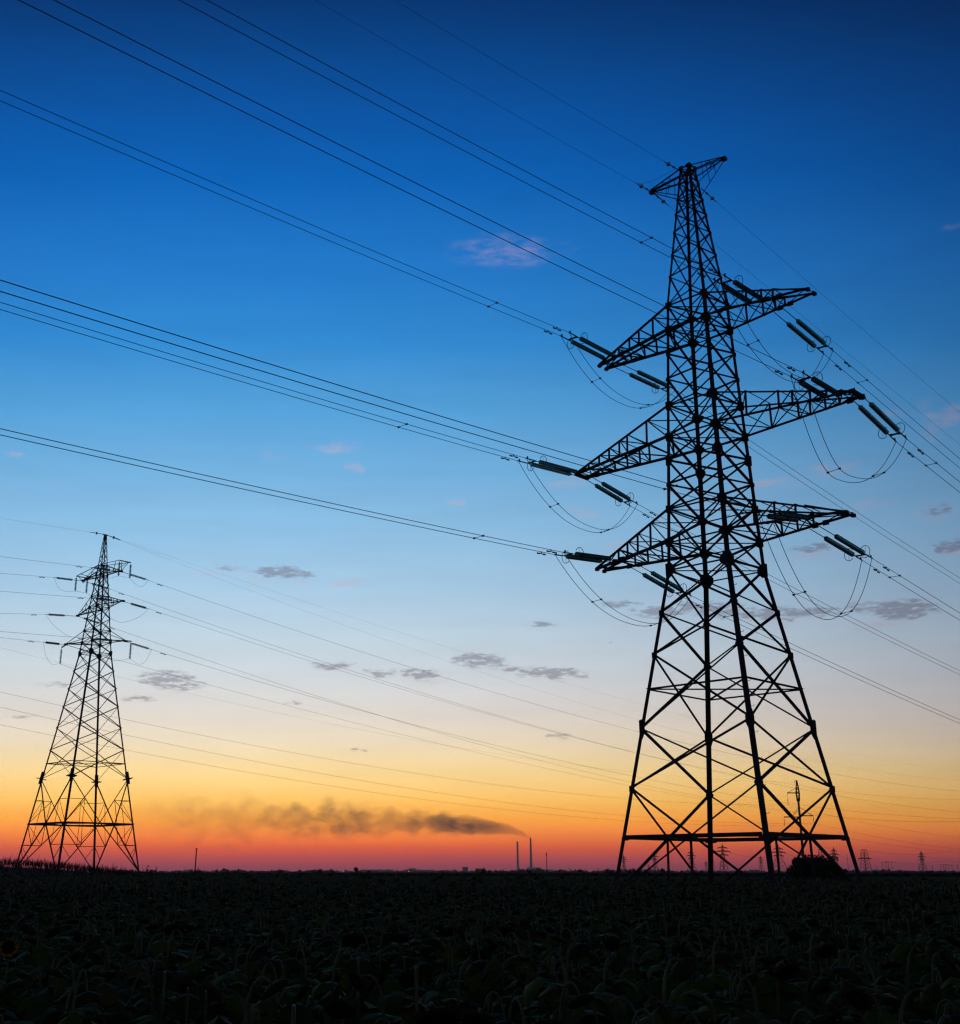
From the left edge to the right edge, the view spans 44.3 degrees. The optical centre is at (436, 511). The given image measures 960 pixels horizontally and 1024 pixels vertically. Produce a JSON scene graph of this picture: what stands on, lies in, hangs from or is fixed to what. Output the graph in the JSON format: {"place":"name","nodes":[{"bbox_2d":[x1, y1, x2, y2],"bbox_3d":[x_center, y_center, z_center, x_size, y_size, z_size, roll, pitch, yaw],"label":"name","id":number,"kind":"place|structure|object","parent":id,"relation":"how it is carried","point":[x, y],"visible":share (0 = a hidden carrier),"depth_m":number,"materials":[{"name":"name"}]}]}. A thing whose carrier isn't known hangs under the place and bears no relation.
{"place":"outdoors","nodes":[
{"label":"outdoors","id":0,"kind":"place"},
{"bbox_2d":[0,867,110,877],"bbox_3d":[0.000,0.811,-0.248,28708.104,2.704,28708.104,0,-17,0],"label":"ground","id":1,"kind":"structure","parent":0,"point":[10,871],"depth_m":108.61,"materials":[{"name":"soil"}]},
{"bbox_2d":[0,937,34,1021],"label":"sunflower","id":2,"kind":"object","parent":1,"relation":"on","point":[8,947],"visible":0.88,"depth_m":9.90,"materials":[{"name":"green plant"}]},
{"bbox_2d":[5,922,62,1011],"bbox_3d":[-4.149,5.103,12.075,0.930,1.695,0.775,2,-17,-5],"label":"sunflower","id":3,"kind":"object","parent":1,"relation":"on","point":[40,954],"visible":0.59,"depth_m":12.04,"materials":[{"name":"green plant"}]},
{"bbox_2d":[5,925,63,1004],"bbox_3d":[-4.451,5.353,12.781,0.704,1.629,0.721,-4,-17,11],"label":"sunflower","id":4,"kind":"object","parent":1,"relation":"on","point":[26,960],"visible":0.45,"depth_m":12.96,"materials":[{"name":"green plant"}]},
{"bbox_2d":[21,949,81,1021],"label":"sunflower","id":5,"kind":"object","parent":1,"relation":"on","point":[37,1009],"visible":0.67,"depth_m":9.67,"materials":[{"name":"green plant"}]},
{"bbox_2d":[17,963,95,1023],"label":"sunflower","id":6,"kind":"object","parent":1,"relation":"on","point":[39,997],"visible":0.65,"depth_m":9.10,"materials":[{"name":"green plant"}]},
{"bbox_2d":[19,936,101,1020],"bbox_3d":[-3.465,4.695,10.592,0.929,1.615,0.886,0,-17,0],"label":"sunflower","id":7,"kind":"object","parent":1,"relation":"on","point":[91,945],"visible":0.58,"depth_m":10.98,"materials":[{"name":"green plant"}]},
{"bbox_2d":[37,956,98,1023],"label":"sunflower","id":8,"kind":"object","parent":1,"relation":"on","point":[56,972],"visible":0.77,"depth_m":8.93,"materials":[{"name":"green plant"}]},
{"bbox_2d":[16,534,143,874],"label":"transmission pylon","id":9,"kind":"object","parent":1,"relation":"on","point":[64,823],"visible":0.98,"depth_m":119.03,"materials":[{"name":"metal"}]},
{"bbox_2d":[58,969,102,1023],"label":"sunflower","id":10,"kind":"object","parent":1,"relation":"on","point":[85,997],"visible":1,"depth_m":6.73,"materials":[{"name":"green plant"}]},
{"bbox_2d":[64,978,105,1023],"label":"sunflower","id":11,"kind":"object","parent":1,"relation":"on","point":[91,988],"visible":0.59,"depth_m":8.09,"materials":[{"name":"green plant"}]},
{"bbox_2d":[149,922,187,970],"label":"sunflower","id":12,"kind":"object","parent":1,"relation":"on","point":[169,928],"visible":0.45,"depth_m":13.26,"materials":[{"name":"green plant"}]},
{"bbox_2d":[170,987,203,1023],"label":"sunflower","id":13,"kind":"object","parent":1,"relation":"on","point":[186,1002],"visible":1,"depth_m":7.66,"materials":[{"name":"green plant"}]},
{"bbox_2d":[208,976,291,1023],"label":"sunflower","id":14,"kind":"object","parent":1,"relation":"on","point":[273,988],"visible":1,"depth_m":6.83,"materials":[{"name":"green plant"}]},
{"bbox_2d":[225,937,279,1017],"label":"sunflower","id":15,"kind":"object","parent":1,"relation":"on","point":[252,967],"visible":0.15,"depth_m":12.14,"materials":[{"name":"green plant"}]},
{"bbox_2d":[232,942,286,993],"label":"sunflower","id":16,"kind":"object","parent":1,"relation":"on","point":[247,946],"visible":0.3,"depth_m":11.92,"materials":[{"name":"green plant"}]},
{"bbox_2d":[249,962,285,1023],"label":"sunflower","id":17,"kind":"object","parent":1,"relation":"on","point":[263,1006],"visible":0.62,"depth_m":7.42,"materials":[{"name":"green plant"}]},
{"bbox_2d":[241,957,316,1023],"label":"sunflower","id":18,"kind":"object","parent":1,"relation":"on","point":[281,967],"visible":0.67,"depth_m":8.57,"materials":[{"name":"green plant"}]},
{"bbox_2d":[260,983,310,1020],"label":"sunflower","id":19,"kind":"object","parent":1,"relation":"on","point":[302,992],"visible":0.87,"depth_m":8.37,"materials":[{"name":"green plant"}]},
{"bbox_2d":[268,997,318,1023],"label":"sunflower","id":20,"kind":"object","parent":1,"relation":"on","point":[293,1012],"visible":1,"depth_m":5.08,"materials":[{"name":"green plant"}]},
{"bbox_2d":[347,969,414,1023],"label":"sunflower","id":21,"kind":"object","parent":1,"relation":"on","point":[356,980],"visible":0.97,"depth_m":7.69,"materials":[{"name":"green plant"}]},
{"bbox_2d":[377,955,419,1004],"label":"sunflower","id":22,"kind":"object","parent":1,"relation":"on","point":[403,962],"visible":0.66,"depth_m":11.02,"materials":[{"name":"green plant"}]},
{"bbox_2d":[376,961,435,1015],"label":"sunflower","id":23,"kind":"object","parent":1,"relation":"on","point":[395,1002],"visible":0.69,"depth_m":9.33,"materials":[{"name":"green plant"}]},
{"bbox_2d":[387,933,427,1013],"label":"sunflower","id":24,"kind":"object","parent":1,"relation":"on","point":[401,938],"visible":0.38,"depth_m":13.21,"materials":[{"name":"green plant"}]},
{"bbox_2d":[408,946,441,996],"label":"sunflower","id":25,"kind":"object","parent":1,"relation":"on","point":[425,951],"visible":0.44,"depth_m":12.78,"materials":[{"name":"green plant"}]},
{"bbox_2d":[395,970,460,1016],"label":"sunflower","id":26,"kind":"object","parent":1,"relation":"on","point":[405,979],"visible":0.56,"depth_m":8.60,"materials":[{"name":"green plant"}]},
{"bbox_2d":[0,852,910,888],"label":"weeds","id":27,"kind":"object","parent":1,"relation":"on","point":[83,869],"visible":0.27,"depth_m":111.72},
{"bbox_2d":[456,947,500,1013],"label":"sunflower","id":28,"kind":"object","parent":1,"relation":"on","point":[485,954],"visible":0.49,"depth_m":11.42,"materials":[{"name":"green plant"}]},
{"bbox_2d":[0,867,959,913],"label":"sunflower rows","id":29,"kind":"object","parent":1,"relation":"on","point":[30,883],"visible":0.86,"depth_m":45.61,"materials":[{"name":"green plant"}]},
{"bbox_2d":[458,914,501,963],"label":"sunflower","id":30,"kind":"object","parent":1,"relation":"on","point":[466,923],"visible":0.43,"depth_m":14.72,"materials":[{"name":"green plant"}]},
{"bbox_2d":[0,874,959,987],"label":"sunflower rows","id":31,"kind":"object","parent":1,"relation":"on","point":[255,919],"visible":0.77,"depth_m":22.20,"materials":[{"name":"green plant"}]},
{"bbox_2d":[470,991,505,1020],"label":"sunflower","id":32,"kind":"object","parent":1,"relation":"on","point":[500,1002],"visible":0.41,"depth_m":7.69,"materials":[{"name":"green plant"}]},
{"bbox_2d":[495,997,525,1023],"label":"sunflower","id":33,"kind":"object","parent":1,"relation":"on","point":[510,1011],"visible":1,"depth_m":6.26,"materials":[{"name":"green plant"}]},
{"bbox_2d":[70,868,959,871],"bbox_3d":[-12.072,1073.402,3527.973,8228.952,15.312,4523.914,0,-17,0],"label":"distant trees","id":34,"kind":"object","parent":1,"relation":"on","point":[495,870],"visible":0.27,"depth_m":2928.53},
{"bbox_2d":[500,988,538,1023],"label":"sunflower","id":35,"kind":"object","parent":1,"relation":"on","point":[507,1000],"visible":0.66,"depth_m":8.89,"materials":[{"name":"green plant"}]},
{"bbox_2d":[501,925,549,1021],"bbox_3d":[0.981,5.149,12.129,0.903,1.641,0.862,10,-19,-29],"label":"sunflower","id":36,"kind":"object","parent":1,"relation":"on","point":[525,932],"visible":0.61,"depth_m":12.38,"materials":[{"name":"green plant"}]},
{"bbox_2d":[92,872,959,877],"bbox_3d":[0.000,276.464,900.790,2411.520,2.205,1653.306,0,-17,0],"label":"crop canopy","id":37,"kind":"object","parent":1,"relation":"on","point":[751,874],"visible":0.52,"depth_m":436.65,"materials":[{"name":"plant"}]},
{"bbox_2d":[493,956,565,1018],"bbox_3d":[0.794,4.642,10.201,0.835,1.488,0.855,2,-17,-5],"label":"sunflower","id":38,"kind":"object","parent":1,"relation":"on","point":[511,988],"visible":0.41,"depth_m":10.41,"materials":[{"name":"green plant"}]},
{"bbox_2d":[503,956,572,1023],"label":"sunflower","id":39,"kind":"object","parent":1,"relation":"on","point":[552,1004],"visible":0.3,"depth_m":9.86,"materials":[{"name":"green plant"}]},
{"bbox_2d":[538,926,578,1010],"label":"sunflower","id":40,"kind":"object","parent":1,"relation":"on","point":[542,956],"visible":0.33,"depth_m":12.77,"materials":[{"name":"green plant"}]},
{"bbox_2d":[531,981,595,1023],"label":"sunflower","id":41,"kind":"object","parent":1,"relation":"on","point":[580,1001],"visible":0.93,"depth_m":7.10,"materials":[{"name":"green plant"}]},
{"bbox_2d":[517,941,610,1023],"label":"sunflower","id":42,"kind":"object","parent":1,"relation":"on","point":[576,951],"visible":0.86,"depth_m":8.74,"materials":[{"name":"green plant"}]},
{"bbox_2d":[540,958,601,1010],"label":"sunflower","id":43,"kind":"object","parent":1,"relation":"on","point":[584,990],"visible":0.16,"depth_m":11.17,"materials":[{"name":"green plant"}]},
{"bbox_2d":[548,927,596,994],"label":"sunflower","id":44,"kind":"object","parent":1,"relation":"on","point":[586,960],"visible":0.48,"depth_m":12.35,"materials":[{"name":"green plant"}]},
{"bbox_2d":[543,950,605,1014],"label":"sunflower","id":45,"kind":"object","parent":1,"relation":"on","point":[587,983],"visible":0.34,"depth_m":11.03,"materials":[{"name":"green plant"}]},
{"bbox_2d":[536,951,625,1023],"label":"sunflower","id":46,"kind":"object","parent":1,"relation":"on","point":[567,1013],"visible":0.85,"depth_m":8.21,"materials":[{"name":"green plant"}]},
{"bbox_2d":[584,940,631,1014],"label":"sunflower","id":47,"kind":"object","parent":1,"relation":"on","point":[595,946],"visible":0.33,"depth_m":12.12,"materials":[{"name":"green plant"}]},
{"bbox_2d":[578,952,638,1023],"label":"sunflower","id":48,"kind":"object","parent":1,"relation":"on","point":[617,963],"visible":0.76,"depth_m":9.15,"materials":[{"name":"green plant"}]},
{"bbox_2d":[635,924,677,1002],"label":"sunflower","id":49,"kind":"object","parent":1,"relation":"on","point":[667,931],"visible":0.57,"depth_m":12.27,"materials":[{"name":"green plant"}]},
{"bbox_2d":[641,940,702,1014],"bbox_3d":[2.186,4.734,10.696,0.743,1.601,0.791,-10,-20,30],"label":"sunflower","id":50,"kind":"object","parent":1,"relation":"on","point":[656,986],"visible":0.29,"depth_m":10.67,"materials":[{"name":"green plant"}]},
{"bbox_2d":[635,953,715,1023],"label":"sunflower","id":51,"kind":"object","parent":1,"relation":"on","point":[684,967],"visible":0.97,"depth_m":7.32,"materials":[{"name":"green plant"}]},
{"bbox_2d":[658,916,700,970],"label":"sunflower","id":52,"kind":"object","parent":1,"relation":"on","point":[678,936],"visible":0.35,"depth_m":14.38,"materials":[{"name":"green plant"}]},
{"bbox_2d":[673,931,726,1022],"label":"sunflower","id":53,"kind":"object","parent":1,"relation":"on","point":[704,964],"visible":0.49,"depth_m":11.57,"materials":[{"name":"green plant"}]},
{"bbox_2d":[666,943,735,1023],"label":"sunflower","id":54,"kind":"object","parent":1,"relation":"on","point":[706,983],"visible":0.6,"depth_m":10.28,"materials":[{"name":"green plant"}]},
{"bbox_2d":[669,941,737,1023],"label":"sunflower","id":55,"kind":"object","parent":1,"relation":"on","point":[720,958],"visible":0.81,"depth_m":9.17,"materials":[{"name":"green plant"}]},
{"bbox_2d":[691,936,740,980],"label":"sunflower","id":56,"kind":"object","parent":1,"relation":"on","point":[732,947],"visible":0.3,"depth_m":12.57,"materials":[{"name":"green plant"}]},
{"bbox_2d":[574,156,865,886],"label":"transmission pylon","id":57,"kind":"object","parent":1,"relation":"on","point":[706,582],"visible":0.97,"depth_m":62.28,"materials":[{"name":"metal"}]},
{"bbox_2d":[518,456,579,475],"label":"insulator assembly","id":58,"kind":"object","parent":57,"relation":"attached to","point":[556,468],"visible":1,"depth_m":68.55,"materials":[{"name":"grey"}]},
{"bbox_2d":[0,309,517,460],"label":"overhead wire","id":59,"kind":"object","parent":58,"relation":"attached to","point":[241,381],"visible":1,"depth_m":54.53,"materials":[{"name":"grey metal"}]},
{"bbox_2d":[0,302,523,457],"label":"overhead wire","id":60,"kind":"object","parent":58,"relation":"attached to","point":[245,376],"visible":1,"depth_m":53.97,"materials":[{"name":"grey metal"}]},
{"bbox_2d":[560,331,616,360],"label":"insulator assembly","id":61,"kind":"object","parent":57,"relation":"attached to","point":[595,346],"visible":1,"depth_m":67.90,"materials":[{"name":"grey"}]},
{"bbox_2d":[1,101,559,335],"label":"overhead wire","id":62,"kind":"object","parent":61,"relation":"attached to","point":[264,213],"visible":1,"depth_m":52.67,"materials":[{"name":"grey metal"}]},
{"bbox_2d":[0,90,566,331],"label":"overhead wire","id":63,"kind":"object","parent":61,"relation":"attached to","point":[262,203],"visible":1,"depth_m":51.90,"materials":[{"name":"grey metal"}]},
{"bbox_2d":[555,547,621,562],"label":"insulator assembly","id":64,"kind":"object","parent":57,"relation":"attached to","point":[587,557],"visible":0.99,"depth_m":63.57,"materials":[{"name":"grey"}]},
{"bbox_2d":[0,434,554,554],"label":"overhead wire","id":65,"kind":"object","parent":64,"relation":"attached to","point":[258,492],"visible":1,"depth_m":49.33,"materials":[{"name":"grey metal"}]},
{"bbox_2d":[0,428,563,552],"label":"overhead wire","id":66,"kind":"object","parent":64,"relation":"attached to","point":[261,487],"visible":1,"depth_m":48.67,"materials":[{"name":"grey metal"}]},
{"bbox_2d":[587,477,637,506],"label":"insulator assembly","id":67,"kind":"object","parent":57,"relation":"attached to","point":[611,494],"visible":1,"depth_m":72.50,"materials":[{"name":"grey"}]},
{"bbox_2d":[614,365,672,392],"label":"insulator assembly","id":68,"kind":"object","parent":57,"relation":"attached to","point":[647,382],"visible":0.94,"depth_m":72.46,"materials":[{"name":"grey"}]},
{"bbox_2d":[632,567,691,596],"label":"insulator assembly","id":69,"kind":"object","parent":57,"relation":"attached to","point":[658,582],"visible":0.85,"depth_m":68.61,"materials":[{"name":"grey"}]},
{"bbox_2d":[713,273,764,303],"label":"insulator assembly","id":70,"kind":"object","parent":57,"relation":"attached to","point":[746,289],"visible":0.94,"depth_m":61.13,"materials":[{"name":"grey"}]},
{"bbox_2d":[179,0,711,278],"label":"overhead wire","id":71,"kind":"object","parent":70,"relation":"attached to","point":[425,130],"visible":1,"depth_m":46.20,"materials":[{"name":"grey metal"}]},
{"bbox_2d":[207,0,722,274],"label":"overhead wire","id":72,"kind":"object","parent":70,"relation":"attached to","point":[444,128],"visible":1,"depth_m":46.04,"materials":[{"name":"grey metal"}]},
{"bbox_2d":[757,506,810,523],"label":"insulator assembly","id":73,"kind":"object","parent":57,"relation":"attached to","point":[789,516],"visible":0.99,"depth_m":56.28,"materials":[{"name":"grey"}]},
{"bbox_2d":[0,291,757,514],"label":"overhead wire","id":74,"kind":"object","parent":73,"relation":"attached to","point":[343,395],"visible":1,"depth_m":37.96,"materials":[{"name":"grey metal"}]},
{"bbox_2d":[0,280,767,511],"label":"overhead wire","id":75,"kind":"object","parent":73,"relation":"attached to","point":[346,387],"visible":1,"depth_m":37.26,"materials":[{"name":"grey metal"}]},
{"bbox_2d":[774,308,833,353],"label":"insulator assembly","id":76,"kind":"object","parent":57,"relation":"attached to","point":[804,337],"visible":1,"depth_m":65.38,"materials":[{"name":"grey"}]},
{"bbox_2d":[790,370,839,398],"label":"insulator assembly","id":77,"kind":"object","parent":57,"relation":"attached to","point":[823,385],"visible":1,"depth_m":57.12,"materials":[{"name":"grey"}]},
{"bbox_2d":[19,0,789,375],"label":"overhead wire","id":78,"kind":"object","parent":77,"relation":"attached to","point":[369,174],"visible":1,"depth_m":38.20,"materials":[{"name":"grey metal"}]},
{"bbox_2d":[54,0,800,371],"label":"overhead wire","id":79,"kind":"object","parent":77,"relation":"attached to","point":[390,170],"visible":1,"depth_m":37.98,"materials":[{"name":"grey metal"}]},
{"bbox_2d":[810,526,872,560],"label":"insulator assembly","id":80,"kind":"object","parent":57,"relation":"attached to","point":[849,544],"visible":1,"depth_m":61.47,"materials":[{"name":"grey"}]},
{"bbox_2d":[854,399,906,441],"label":"insulator assembly","id":81,"kind":"object","parent":57,"relation":"attached to","point":[875,421],"visible":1,"depth_m":60.17,"materials":[{"name":"grey"}]},
{"bbox_2d":[733,958,799,1012],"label":"sunflower","id":82,"kind":"object","parent":1,"relation":"on","point":[748,991],"visible":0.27,"depth_m":8.63,"materials":[{"name":"green plant"}]},
{"bbox_2d":[784,780,812,857],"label":"power pole","id":83,"kind":"object","parent":1,"relation":"on","point":[797,796],"visible":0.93,"depth_m":291.15,"materials":[{"name":"metal"}]},
{"bbox_2d":[785,854,847,880],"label":"bush","id":84,"kind":"object","parent":1,"relation":"on","point":[803,868],"visible":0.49,"depth_m":75.07,"materials":[{"name":"black plant"}]},
{"bbox_2d":[786,941,846,1013],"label":"sunflower","id":85,"kind":"object","parent":1,"relation":"on","point":[824,951],"visible":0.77,"depth_m":9.85,"materials":[{"name":"green plant"}]},
{"bbox_2d":[799,945,849,1007],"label":"sunflower","id":86,"kind":"object","parent":1,"relation":"on","point":[803,954],"visible":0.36,"depth_m":11.86,"materials":[{"name":"green plant"}]},
{"bbox_2d":[814,934,879,1012],"bbox_3d":[4.002,4.865,11.173,0.758,1.626,0.631,8,-19,-23],"label":"sunflower","id":87,"kind":"object","parent":1,"relation":"on","point":[834,940],"visible":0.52,"depth_m":11.26,"materials":[{"name":"green plant"}]},
{"bbox_2d":[829,933,879,998],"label":"sunflower","id":88,"kind":"object","parent":1,"relation":"on","point":[850,940],"visible":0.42,"depth_m":12.24,"materials":[{"name":"green plant"}]},
{"bbox_2d":[826,950,889,1023],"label":"sunflower","id":89,"kind":"object","parent":1,"relation":"on","point":[834,996],"visible":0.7,"depth_m":8.65,"materials":[{"name":"green plant"}]},
{"bbox_2d":[841,985,882,1023],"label":"sunflower","id":90,"kind":"object","parent":1,"relation":"on","point":[859,999],"visible":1,"depth_m":6.83,"materials":[{"name":"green plant"}]},
{"bbox_2d":[827,955,905,1023],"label":"sunflower","id":91,"kind":"object","parent":1,"relation":"on","point":[852,975],"visible":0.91,"depth_m":7.75,"materials":[{"name":"green plant"}]},
{"bbox_2d":[853,954,906,1018],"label":"sunflower","id":92,"kind":"object","parent":1,"relation":"on","point":[888,1007],"visible":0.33,"depth_m":10.24,"materials":[{"name":"green plant"}]},
{"bbox_2d":[863,930,905,973],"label":"sunflower","id":93,"kind":"object","parent":1,"relation":"on","point":[881,937],"visible":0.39,"depth_m":13.73,"materials":[{"name":"green plant"}]},
{"bbox_2d":[847,936,938,1020],"bbox_3d":[3.401,4.093,8.823,0.839,1.735,0.880,7,-18,-22],"label":"sunflower","id":94,"kind":"object","parent":1,"relation":"on","point":[885,985],"visible":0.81,"depth_m":8.96,"materials":[{"name":"green plant"}]},
{"bbox_2d":[871,953,915,998],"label":"sunflower","id":95,"kind":"object","parent":1,"relation":"on","point":[886,965],"visible":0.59,"depth_m":11.61,"materials":[{"name":"green plant"}]},
{"bbox_2d":[885,918,939,983],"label":"sunflower","id":96,"kind":"object","parent":1,"relation":"on","point":[899,953],"visible":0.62,"depth_m":13.19,"materials":[{"name":"green plant"}]},
{"bbox_2d":[899,981,942,1023],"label":"sunflower","id":97,"kind":"object","parent":1,"relation":"on","point":[929,995],"visible":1,"depth_m":6.61,"materials":[{"name":"green plant"}]},
{"bbox_2d":[892,967,957,1020],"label":"sunflower","id":98,"kind":"object","parent":1,"relation":"on","point":[922,1016],"visible":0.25,"depth_m":8.77,"materials":[{"name":"green plant"}]},
{"bbox_2d":[913,955,945,987],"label":"sunflower","id":99,"kind":"object","parent":1,"relation":"on","point":[925,978],"visible":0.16,"depth_m":12.03,"materials":[{"name":"green plant"}]},
{"bbox_2d":[929,962,959,1016],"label":"sunflower","id":100,"kind":"object","parent":1,"relation":"on","point":[945,970],"visible":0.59,"depth_m":9.48,"materials":[{"name":"green plant"}]},
{"bbox_2d":[0,0,959,871],"label":"sky","id":101,"kind":"structure","parent":0,"point":[836,123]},
{"bbox_2d":[915,913,955,970],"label":"sunflower","id":102,"kind":"object","parent":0,"point":[928,920],"visible":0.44,"depth_m":14.49,"materials":[{"name":"green plant"}]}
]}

